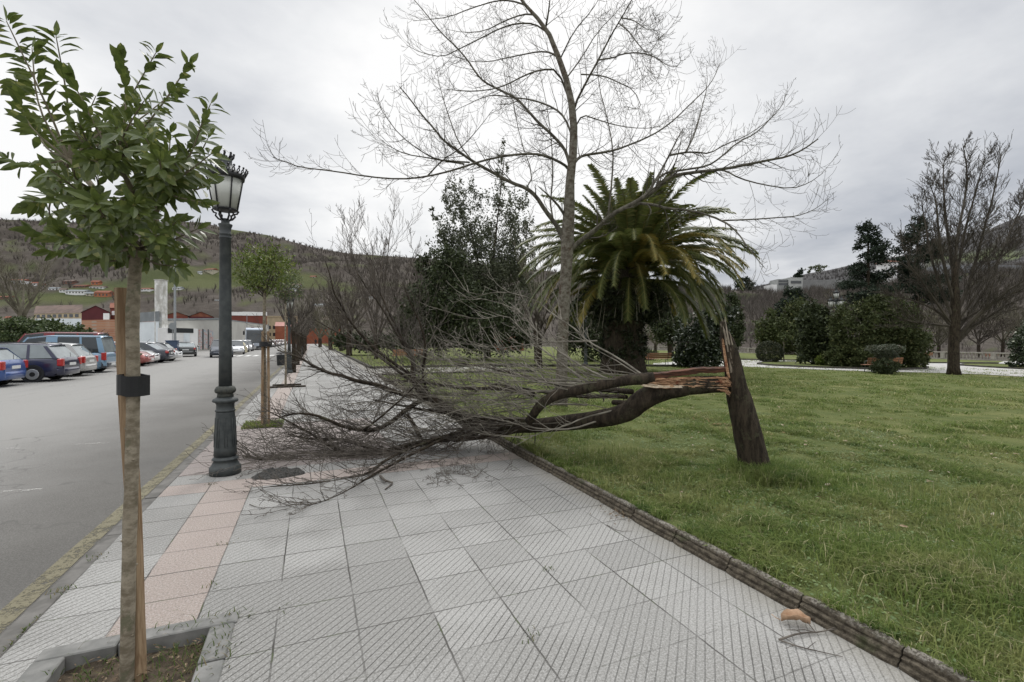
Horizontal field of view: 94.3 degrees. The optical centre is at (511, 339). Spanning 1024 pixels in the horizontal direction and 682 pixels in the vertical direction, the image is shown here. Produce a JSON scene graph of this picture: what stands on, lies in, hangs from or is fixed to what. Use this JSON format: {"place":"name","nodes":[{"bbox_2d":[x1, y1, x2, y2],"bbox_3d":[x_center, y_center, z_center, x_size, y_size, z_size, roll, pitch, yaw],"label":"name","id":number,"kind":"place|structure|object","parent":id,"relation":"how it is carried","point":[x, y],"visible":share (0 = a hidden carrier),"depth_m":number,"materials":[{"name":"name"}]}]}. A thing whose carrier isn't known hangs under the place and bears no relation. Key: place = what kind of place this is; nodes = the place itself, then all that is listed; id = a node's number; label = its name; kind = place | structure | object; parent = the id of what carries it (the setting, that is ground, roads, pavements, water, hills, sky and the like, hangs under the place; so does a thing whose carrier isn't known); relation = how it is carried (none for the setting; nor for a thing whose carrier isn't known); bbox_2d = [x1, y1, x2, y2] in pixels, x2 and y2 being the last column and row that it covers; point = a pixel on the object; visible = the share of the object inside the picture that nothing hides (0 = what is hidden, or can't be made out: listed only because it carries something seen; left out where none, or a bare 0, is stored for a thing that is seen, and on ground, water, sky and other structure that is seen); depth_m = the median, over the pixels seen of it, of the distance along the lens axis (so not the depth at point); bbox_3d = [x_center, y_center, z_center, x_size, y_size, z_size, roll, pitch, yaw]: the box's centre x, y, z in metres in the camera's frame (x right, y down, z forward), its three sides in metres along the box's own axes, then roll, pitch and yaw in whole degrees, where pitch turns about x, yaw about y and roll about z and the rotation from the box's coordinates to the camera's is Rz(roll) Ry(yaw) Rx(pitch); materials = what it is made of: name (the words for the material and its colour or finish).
{"place":"outdoors","nodes":[
{"label":"outdoors","id":0,"kind":"place"},
{"bbox_2d":[17,332,108,341],"bbox_3d":[-24.934,0.547,25.955,4.750,2.276,2.170,0,0,-23],"label":"parked car","id":1,"kind":"object","parent":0,"point":[23,337],"visible":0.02,"depth_m":25.43,"materials":[{"name":"paint"}]},
{"bbox_2d":[0,344,291,635],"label":"road","id":2,"kind":"structure","parent":0,"point":[48,426],"depth_m":7.40,"materials":[{"name":"asphalt"}]},
{"bbox_2d":[0,347,27,384],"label":"parked car","id":3,"kind":"object","parent":2,"relation":"on","point":[13,366],"visible":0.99,"depth_m":16.84,"materials":[{"name":"paint"}]},
{"bbox_2d":[0,238,70,317],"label":"bare tree","id":4,"kind":"object","parent":2,"relation":"on","point":[19,310],"visible":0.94,"depth_m":49.97,"materials":[{"name":"brown plant"}]},
{"bbox_2d":[0,342,81,382],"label":"parked car","id":5,"kind":"object","parent":2,"relation":"on","point":[54,361],"visible":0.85,"depth_m":18.47,"materials":[{"name":"paint"}]},
{"bbox_2d":[0,314,94,341],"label":"hedge","id":6,"kind":"object","parent":2,"relation":"on","point":[14,329],"visible":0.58,"depth_m":35.07,"materials":[{"name":"green plant"}]},
{"bbox_2d":[34,305,82,323],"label":"building","id":7,"kind":"structure","parent":2,"relation":"on","point":[64,311],"depth_m":95.02,"materials":[{"name":"paint"}]},
{"bbox_2d":[40,342,97,376],"bbox_3d":[-21.227,0.897,21.006,4.240,1.575,2.040,0,0,-24],"label":"parked car","id":8,"kind":"object","parent":2,"relation":"on","point":[89,360],"visible":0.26,"depth_m":21.50,"materials":[{"name":"paint"}]},
{"bbox_2d":[23,332,115,372],"bbox_3d":[-22.296,0.647,23.377,4.300,2.076,2.060,0,0,-23],"label":"parked car","id":9,"kind":"object","parent":2,"relation":"on","point":[103,348],"visible":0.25,"depth_m":23.33,"materials":[{"name":"paint"}]},
{"bbox_2d":[81,306,109,319],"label":"building","id":10,"kind":"structure","parent":2,"relation":"on","point":[95,313],"depth_m":86.00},
{"bbox_2d":[82,319,114,340],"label":"brick wall","id":11,"kind":"structure","parent":2,"relation":"on","point":[106,326],"depth_m":44.90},
{"bbox_2d":[114,343,154,364],"bbox_3d":[-24.412,0.958,29.105,3.940,1.455,1.940,0,0,-23],"label":"parked car","id":12,"kind":"object","parent":2,"relation":"on","point":[145,357],"visible":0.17,"depth_m":29.39,"materials":[{"name":"paint"}]},
{"bbox_2d":[0,365,283,632],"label":"yellow kerb line","id":13,"kind":"object","parent":2,"relation":"on","point":[113,519],"visible":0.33,"depth_m":3.69,"materials":[{"name":"paint"}]},
{"bbox_2d":[0,366,284,656],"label":"road kerb","id":14,"kind":"structure","parent":2,"relation":"on","point":[37,608],"depth_m":3.32,"materials":[{"name":"concrete"}]},
{"bbox_2d":[140,311,158,341],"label":"building","id":15,"kind":"structure","parent":2,"relation":"on","point":[147,330],"depth_m":59.57,"materials":[{"name":"paint"}]},
{"bbox_2d":[140,340,174,362],"bbox_3d":[-26.738,0.832,33.442,4.740,1.706,2.120,0,0,-22],"label":"parked car","id":16,"kind":"object","parent":2,"relation":"on","point":[165,354],"visible":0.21,"depth_m":33.43,"materials":[{"name":"paint"}]},
{"bbox_2d":[154,279,167,341],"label":"chimney","id":17,"kind":"object","parent":2,"relation":"on","point":[161,296],"visible":0.7,"depth_m":58.53,"materials":[{"name":"grey concrete"}]},
{"bbox_2d":[150,342,182,360],"bbox_3d":[-27.639,0.922,35.992,4.340,1.525,2.100,0,0,-23],"label":"parked car","id":18,"kind":"object","parent":2,"relation":"on","point":[178,354],"visible":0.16,"depth_m":36.37,"materials":[{"name":"paint"}]},
{"bbox_2d":[158,328,197,351],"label":"building","id":19,"kind":"structure","parent":2,"relation":"on","point":[185,334],"depth_m":60.89,"materials":[{"name":"paint"}]},
{"bbox_2d":[179,342,198,355],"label":"parked car","id":20,"kind":"object","parent":2,"relation":"on","point":[187,348],"visible":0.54,"depth_m":45.28,"materials":[{"name":"paint"}]},
{"bbox_2d":[208,339,234,357],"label":"parked car","id":21,"kind":"object","parent":2,"relation":"on","point":[214,348],"visible":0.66,"depth_m":43.17,"materials":[{"name":"paint"}]},
{"bbox_2d":[232,340,245,353],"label":"parked car","id":22,"kind":"object","parent":2,"relation":"on","point":[239,347],"visible":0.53,"depth_m":52.98,"materials":[{"name":"paint"}]},
{"bbox_2d":[243,328,262,347],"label":"coach","id":23,"kind":"object","parent":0,"point":[250,334],"visible":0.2,"depth_m":74.26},
{"bbox_2d":[241,418,283,429],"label":"pit grass","id":24,"kind":"structure","parent":0,"point":[250,424],"depth_m":8.68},
{"bbox_2d":[274,344,382,378],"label":"pavement","id":25,"kind":"structure","parent":0,"point":[313,351],"depth_m":28.02,"materials":[{"name":"tile"}]},
{"bbox_2d":[286,298,294,372],"bbox_3d":[-10.629,-0.259,22.650,0.484,3.718,0.484,0,0,-23],"label":"street lamp","id":26,"kind":"object","parent":25,"relation":"on","point":[289,347],"visible":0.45,"depth_m":22.59,"materials":[{"name":"black metal"}]},
{"bbox_2d":[295,273,354,349],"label":"bare tree","id":27,"kind":"object","parent":25,"relation":"on","point":[331,332],"visible":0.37,"depth_m":71.87,"materials":[{"name":"brown plant"}]},
{"bbox_2d":[320,260,373,355],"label":"bare tree","id":28,"kind":"object","parent":25,"relation":"on","point":[342,317],"visible":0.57,"depth_m":43.76,"materials":[{"name":"brown plant"}]},
{"bbox_2d":[0,376,918,681],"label":"pavement","id":29,"kind":"structure","parent":0,"point":[408,574],"depth_m":3.07,"materials":[{"name":"tile"}]},
{"bbox_2d":[16,611,239,681],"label":"tree pit rim","id":30,"kind":"object","parent":29,"relation":"on","point":[50,660],"visible":0.59,"depth_m":2.45,"materials":[{"name":"concrete"}]},
{"bbox_2d":[57,642,203,681],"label":"tree pit soil","id":31,"kind":"object","parent":30,"relation":"in","point":[164,665],"visible":0.58,"depth_m":2.38,"materials":[{"name":"soil"}]},
{"bbox_2d":[0,5,230,681],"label":"young tree","id":32,"kind":"object","parent":31,"relation":"on","point":[155,183],"visible":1,"depth_m":2.13,"materials":[{"name":"green plant"}]},
{"bbox_2d":[114,287,146,681],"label":"wooden stake","id":33,"kind":"object","parent":31,"relation":"on","point":[140,618],"visible":0.45,"depth_m":2.30,"materials":[{"name":"brown wood"}]},
{"bbox_2d":[116,373,149,396],"bbox_3d":[-1.822,0.219,2.289,0.136,0.102,0.122,0,0,1],"label":"tree tie","id":34,"kind":"object","parent":33,"relation":"attached to","point":[132,386],"visible":0.96,"depth_m":2.23,"materials":[{"name":"black rubber"}]},
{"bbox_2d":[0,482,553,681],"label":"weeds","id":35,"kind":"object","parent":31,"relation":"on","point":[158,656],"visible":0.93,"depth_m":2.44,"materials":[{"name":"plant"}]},
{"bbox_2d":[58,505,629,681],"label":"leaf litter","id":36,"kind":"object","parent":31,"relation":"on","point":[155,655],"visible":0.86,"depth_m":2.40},
{"bbox_2d":[203,150,248,476],"bbox_3d":[-3.425,-0.316,5.672,0.499,3.833,0.499,0,0,-23],"label":"street lamp","id":37,"kind":"object","parent":29,"relation":"on","point":[226,192],"visible":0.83,"depth_m":5.61,"materials":[{"name":"black metal"}]},
{"bbox_2d":[250,467,304,479],"bbox_3d":[-2.749,1.561,5.602,0.618,0.098,0.340,0,0,-23],"label":"netting heap","id":38,"kind":"object","parent":29,"relation":"on","point":[296,471],"visible":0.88,"depth_m":5.53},
{"bbox_2d":[271,268,307,385],"bbox_3d":[-7.706,-0.423,16.174,1.369,4.146,1.469,0,0,-23],"label":"street tree","id":39,"kind":"object","parent":29,"relation":"on","point":[286,295],"visible":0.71,"depth_m":16.16,"materials":[{"name":"green plant"}]},
{"bbox_2d":[272,284,317,372],"bbox_3d":[-10.683,-0.567,23.118,2.260,4.441,1.945,0,0,32],"label":"bare street tree","id":40,"kind":"object","parent":29,"relation":"on","point":[293,326],"visible":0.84,"depth_m":23.00,"materials":[{"name":"brown plant"}]},
{"bbox_2d":[281,300,316,364],"bbox_3d":[-13.450,-0.611,29.756,2.237,4.530,2.248,0,0,-23],"label":"bare street tree","id":41,"kind":"object","parent":29,"relation":"on","point":[298,330],"visible":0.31,"depth_m":29.63,"materials":[{"name":"brown plant"}]},
{"bbox_2d":[399,443,514,488],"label":"twig litter","id":42,"kind":"object","parent":29,"relation":"on","point":[455,471],"visible":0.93,"depth_m":5.60,"materials":[{"name":"brown plant"}]},
{"bbox_2d":[378,375,979,681],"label":"garden kerb","id":43,"kind":"structure","parent":29,"relation":"on","point":[917,665],"depth_m":2.91,"materials":[{"name":"concrete"}]},
{"bbox_2d":[771,609,810,623],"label":"dry leaf","id":44,"kind":"object","parent":29,"relation":"on","point":[792,614],"visible":1,"depth_m":2.67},
{"bbox_2d":[778,622,835,640],"bbox_3d":[1.645,1.578,2.622,0.494,0.032,0.165,0,0,-8],"label":"fallen twig","id":45,"kind":"object","parent":29,"relation":"on","point":[792,635],"visible":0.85,"depth_m":2.56,"materials":[{"name":"wood"}]},
{"bbox_2d":[0,220,1023,359],"bbox_3d":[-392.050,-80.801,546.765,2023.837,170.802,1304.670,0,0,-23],"label":"hills","id":46,"kind":"structure","parent":0,"point":[204,281],"depth_m":352.56,"materials":[{"name":"plant"}]},
{"bbox_2d":[294,281,360,346],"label":"bare tree","id":47,"kind":"object","parent":46,"relation":"on","point":[321,335],"visible":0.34,"depth_m":97.15,"materials":[{"name":"brown plant"}]},
{"bbox_2d":[0,217,1023,352],"bbox_3d":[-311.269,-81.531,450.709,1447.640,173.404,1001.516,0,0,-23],"label":"hillside woodland","id":48,"kind":"object","parent":46,"relation":"on","point":[772,296],"visible":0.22,"depth_m":297.97,"materials":[{"name":"plant"}]},
{"bbox_2d":[733,276,756,289],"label":"slope tree","id":49,"kind":"object","parent":46,"relation":"on","point":[745,283],"visible":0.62,"depth_m":254.34,"materials":[{"name":"plant"}]},
{"bbox_2d":[770,279,787,291],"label":"ridge building","id":50,"kind":"structure","parent":46,"relation":"on","point":[781,283],"depth_m":262.00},
{"bbox_2d":[765,285,809,352],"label":"pine tree","id":51,"kind":"object","parent":46,"relation":"on","point":[782,303],"visible":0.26,"depth_m":94.09,"materials":[{"name":"green plant"}]},
{"bbox_2d":[803,280,851,289],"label":"ridge building","id":52,"kind":"structure","parent":46,"relation":"on","point":[807,283],"depth_m":263.00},
{"bbox_2d":[832,218,901,305],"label":"pine tree","id":53,"kind":"object","parent":46,"relation":"on","point":[875,253],"visible":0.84,"depth_m":87.21,"materials":[{"name":"green plant"}]},
{"bbox_2d":[874,211,966,319],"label":"pine tree","id":54,"kind":"object","parent":46,"relation":"on","point":[899,249],"visible":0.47,"depth_m":85.01,"materials":[{"name":"green plant"}]},
{"bbox_2d":[922,305,965,357],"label":"bare tree","id":55,"kind":"object","parent":46,"relation":"on","point":[939,341],"visible":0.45,"depth_m":69.69,"materials":[{"name":"brown plant"}]},
{"bbox_2d":[927,265,1020,273],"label":"ridge building","id":56,"kind":"structure","parent":46,"relation":"on","point":[940,266],"depth_m":255.00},
{"bbox_2d":[964,309,1019,357],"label":"bare tree","id":57,"kind":"object","parent":46,"relation":"on","point":[989,330],"visible":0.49,"depth_m":72.89,"materials":[{"name":"brown plant"}]},
{"bbox_2d":[973,302,1023,356],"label":"bare tree","id":58,"kind":"object","parent":46,"relation":"on","point":[1004,336],"visible":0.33,"depth_m":75.62,"materials":[{"name":"brown plant"}]},
{"bbox_2d":[996,296,1023,331],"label":"bare tree","id":59,"kind":"object","parent":46,"relation":"on","point":[1013,315],"visible":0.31,"depth_m":80.99,"materials":[{"name":"brown plant"}]},
{"bbox_2d":[0,0,1023,289],"label":"sky","id":60,"kind":"structure","parent":0,"point":[910,73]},
{"bbox_2d":[324,344,1023,681],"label":"lawn","id":61,"kind":"structure","parent":0,"point":[992,413],"depth_m":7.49,"materials":[{"name":"plant"}]},
{"bbox_2d":[316,278,367,350],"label":"bare tree","id":62,"kind":"object","parent":61,"relation":"on","point":[331,310],"visible":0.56,"depth_m":61.27,"materials":[{"name":"brown plant"}]},
{"bbox_2d":[329,329,403,353],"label":"dark shrub","id":63,"kind":"object","parent":61,"relation":"on","point":[338,344],"visible":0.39,"depth_m":45.28,"materials":[{"name":"plant"}]},
{"bbox_2d":[336,187,427,358],"bbox_3d":[-10.155,-5.354,37.586,7.354,13.974,6.856,0,0,-23],"label":"bare tree","id":64,"kind":"object","parent":61,"relation":"on","point":[373,329],"visible":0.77,"depth_m":36.88,"materials":[{"name":"brown plant"}]},
{"bbox_2d":[368,260,425,356],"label":"bare tree","id":65,"kind":"object","parent":61,"relation":"on","point":[392,287],"visible":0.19,"depth_m":41.24,"materials":[{"name":"brown plant"}]},
{"bbox_2d":[323,344,535,374],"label":"lawn edging","id":66,"kind":"object","parent":61,"relation":"on","point":[356,360],"visible":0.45,"depth_m":26.91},
{"bbox_2d":[378,366,510,372],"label":"crossing path","id":67,"kind":"structure","parent":61,"relation":"on","point":[449,369],"depth_m":25.15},
{"bbox_2d":[388,241,536,358],"bbox_3d":[-3.711,-3.002,36.655,10.985,9.320,7.975,0,0,-23],"label":"dark shrub","id":68,"kind":"object","parent":61,"relation":"on","point":[442,298],"visible":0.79,"depth_m":35.83,"materials":[{"name":"plant"}]},
{"bbox_2d":[179,201,770,517],"bbox_3d":[-1.022,-0.343,6.055,6.974,4.049,4.654,0,0,42],"label":"broken tree","id":69,"kind":"object","parent":61,"relation":"on","point":[661,386],"visible":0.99,"depth_m":6.30,"materials":[{"name":"brown plant"}]},
{"bbox_2d":[425,134,539,357],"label":"holm oak","id":70,"kind":"object","parent":61,"relation":"on","point":[500,264],"visible":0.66,"depth_m":41.83,"materials":[{"name":"green plant"}]},
{"bbox_2d":[510,205,558,361],"bbox_3d":[2.372,-4.403,36.590,3.089,12.394,4.418,0,0,-44],"label":"bare tree","id":71,"kind":"object","parent":61,"relation":"on","point":[534,285],"visible":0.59,"depth_m":36.16,"materials":[{"name":"brown plant"}]},
{"bbox_2d":[522,298,551,367],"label":"bare tree","id":72,"kind":"object","parent":61,"relation":"on","point":[537,319],"visible":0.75,"depth_m":26.86,"materials":[{"name":"brown plant"}]},
{"bbox_2d":[244,0,852,406],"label":"bare tree","id":73,"kind":"object","parent":61,"relation":"on","point":[569,246],"visible":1,"depth_m":10.24,"materials":[{"name":"brown plant"}]},
{"bbox_2d":[556,294,602,361],"bbox_3d":[6.391,-1.004,38.024,5.762,5.620,4.714,0,0,-23],"label":"dark shrub","id":74,"kind":"object","parent":61,"relation":"on","point":[591,334],"visible":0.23,"depth_m":37.38,"materials":[{"name":"plant"}]},
{"bbox_2d":[496,364,687,366],"bbox_3d":[5.522,1.630,29.507,13.420,0.335,0.769,0,0,-13],"label":"lawn edging","id":75,"kind":"object","parent":61,"relation":"on","point":[648,365],"visible":0.42,"depth_m":29.43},
{"bbox_2d":[515,163,760,373],"bbox_3d":[5.986,-2.689,23.479,11.076,10.093,11.441,0,0,-23],"label":"palm tree","id":76,"kind":"object","parent":61,"relation":"on","point":[624,297],"visible":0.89,"depth_m":21.92,"materials":[{"name":"green plant"}]},
{"bbox_2d":[647,306,694,355],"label":"round tree","id":77,"kind":"object","parent":61,"relation":"on","point":[663,330],"visible":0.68,"depth_m":57.19,"materials":[{"name":"green plant"}]},
{"bbox_2d":[669,298,739,367],"bbox_3d":[12.082,-0.323,30.172,4.142,4.619,3.493,0,0,-23],"label":"magnolia bush","id":78,"kind":"object","parent":61,"relation":"on","point":[697,349],"visible":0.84,"depth_m":29.52,"materials":[{"name":"green plant"}]},
{"bbox_2d":[724,290,746,348],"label":"column shrub","id":79,"kind":"object","parent":61,"relation":"on","point":[738,329],"visible":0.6,"depth_m":55.57,"materials":[{"name":"green plant"}]},
{"bbox_2d":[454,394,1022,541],"bbox_3d":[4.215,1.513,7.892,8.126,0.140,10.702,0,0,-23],"label":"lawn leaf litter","id":80,"kind":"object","parent":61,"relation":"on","point":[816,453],"visible":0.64,"depth_m":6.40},
{"bbox_2d":[755,340,784,361],"bbox_3d":[21.761,1.029,40.108,2.262,2.008,2.290,0,0,-23],"label":"topiary","id":81,"kind":"object","parent":61,"relation":"on","point":[761,353],"visible":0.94,"depth_m":39.58,"materials":[{"name":"green plant"}]},
{"bbox_2d":[532,344,1010,360],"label":"balustrade","id":82,"kind":"object","parent":61,"relation":"on","point":[994,356],"visible":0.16,"depth_m":60.04,"materials":[{"name":"stone"}]},
{"bbox_2d":[750,291,810,354],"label":"slope shrub","id":83,"kind":"object","parent":61,"relation":"on","point":[777,328],"visible":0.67,"depth_m":79.06,"materials":[{"name":"plant"}]},
{"bbox_2d":[863,344,906,358],"bbox_3d":[20.627,1.054,26.208,1.926,1.760,1.999,0,0,-23],"label":"vase shrub","id":84,"kind":"object","parent":61,"relation":"on","point":[889,350],"visible":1,"depth_m":25.95,"materials":[{"name":"green plant"}]},
{"bbox_2d":[868,357,903,373],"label":"bush","id":85,"kind":"object","parent":61,"relation":"on","point":[890,366],"visible":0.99,"depth_m":25.44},
{"bbox_2d":[866,129,1023,374],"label":"bare tree","id":86,"kind":"object","parent":61,"relation":"on","point":[954,321],"visible":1,"depth_m":26.31,"materials":[{"name":"brown plant"}]},
{"bbox_2d":[784,278,802,289],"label":"ridge building","id":87,"kind":"structure","parent":0,"point":[796,282],"depth_m":261.00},
{"bbox_2d":[653,360,1023,376],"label":"park path","id":88,"kind":"structure","parent":0,"point":[937,366],"depth_m":31.59,"materials":[{"name":"gravel"}]},
{"bbox_2d":[761,362,913,367],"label":"lawn island","id":89,"kind":"structure","parent":88,"relation":"on","point":[794,363],"depth_m":35.26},
{"bbox_2d":[792,297,842,364],"bbox_3d":[23.259,-0.589,35.796,4.152,5.235,3.615,0,0,-23],"label":"conifer bush","id":90,"kind":"object","parent":89,"relation":"on","point":[811,327],"visible":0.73,"depth_m":35.41,"materials":[{"name":"plant"}]},
{"bbox_2d":[827,288,844,315],"bbox_3d":[27.369,-1.218,39.909,1.289,6.153,1.200,0,0,-23],"label":"park lamp","id":91,"kind":"object","parent":89,"relation":"on","point":[835,300],"visible":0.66,"depth_m":39.91,"materials":[{"name":"glass"}]},
{"bbox_2d":[813,292,938,367],"bbox_3d":[25.191,-0.707,32.750,7.178,5.489,4.442,0,0,-5],"label":"bush","id":92,"kind":"object","parent":89,"relation":"on","point":[847,350],"visible":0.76,"depth_m":31.91,"materials":[{"name":"plant"}]},
{"bbox_2d":[757,361,928,369],"bbox_3d":[24.730,1.936,35.840,10.729,0.322,11.502,0,0,34],"label":"island edging","id":93,"kind":"object","parent":88,"relation":"on","point":[760,363],"visible":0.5,"depth_m":31.82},
{"bbox_2d":[960,363,1023,368],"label":"island edging","id":94,"kind":"object","parent":88,"relation":"on","point":[963,364],"visible":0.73,"depth_m":37.01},
{"bbox_2d":[966,364,1023,367],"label":"lawn island","id":95,"kind":"structure","parent":88,"relation":"on","point":[1001,365],"depth_m":38.70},
{"bbox_2d":[1004,320,1023,366],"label":"flowering bush","id":96,"kind":"object","parent":95,"relation":"on","point":[1016,342],"visible":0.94,"depth_m":35.38,"materials":[{"name":"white plant"}]},
{"bbox_2d":[755,215,1023,290],"bbox_3d":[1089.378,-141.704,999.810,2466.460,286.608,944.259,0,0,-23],"label":"hills","id":97,"kind":"structure","parent":0,"point":[819,275],"depth_m":830.93,"materials":[{"name":"plant"}]},
{"bbox_2d":[753,216,1023,288],"bbox_3d":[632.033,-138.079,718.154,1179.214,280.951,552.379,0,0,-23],"label":"woodland","id":98,"kind":"object","parent":97,"relation":"on","point":[845,273],"visible":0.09,"depth_m":843.66,"materials":[{"name":"plant"}]},
{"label":"tree pit soil","id":99,"kind":"structure","parent":0,"visible":0},
{"bbox_2d":[261,331,269,425],"bbox_3d":[-4.515,0.750,8.693,0.156,1.800,0.056,0,0,-23],"label":"wooden stake","id":100,"kind":"object","parent":99,"relation":"on","point":[262,372],"visible":0.65,"depth_m":8.67,"materials":[{"name":"brown wood"}]},
{"bbox_2d":[231,235,302,422],"bbox_3d":[-4.561,-0.134,8.795,1.350,3.568,1.266,0,0,16],"label":"street tree","id":101,"kind":"object","parent":99,"relation":"on","point":[255,279],"visible":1,"depth_m":8.62,"materials":[{"name":"green plant"}]},
{"label":"town ground","id":102,"kind":"structure","parent":0,"visible":0},
{"bbox_2d":[167,318,218,350],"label":"building","id":103,"kind":"structure","parent":102,"relation":"on","point":[208,331],"depth_m":68.91,"materials":[{"name":"paint"}]},
{"bbox_2d":[232,312,266,324],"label":"building","id":104,"kind":"structure","parent":102,"relation":"on","point":[252,317],"depth_m":176.21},
{"bbox_2d":[232,320,267,339],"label":"building","id":105,"kind":"structure","parent":102,"relation":"on","point":[239,328],"depth_m":96.34,"materials":[{"name":"paint"}]},
{"bbox_2d":[267,316,297,339],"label":"building","id":106,"kind":"structure","parent":102,"relation":"on","point":[272,321],"depth_m":200.62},
{"bbox_2d":[275,322,297,343],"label":"building","id":107,"kind":"structure","parent":102,"relation":"on","point":[279,330],"depth_m":165.52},
{"bbox_2d":[307,329,339,343],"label":"building","id":108,"kind":"structure","parent":102,"relation":"on","point":[324,338],"depth_m":190.78,"materials":[{"name":"red brick"}]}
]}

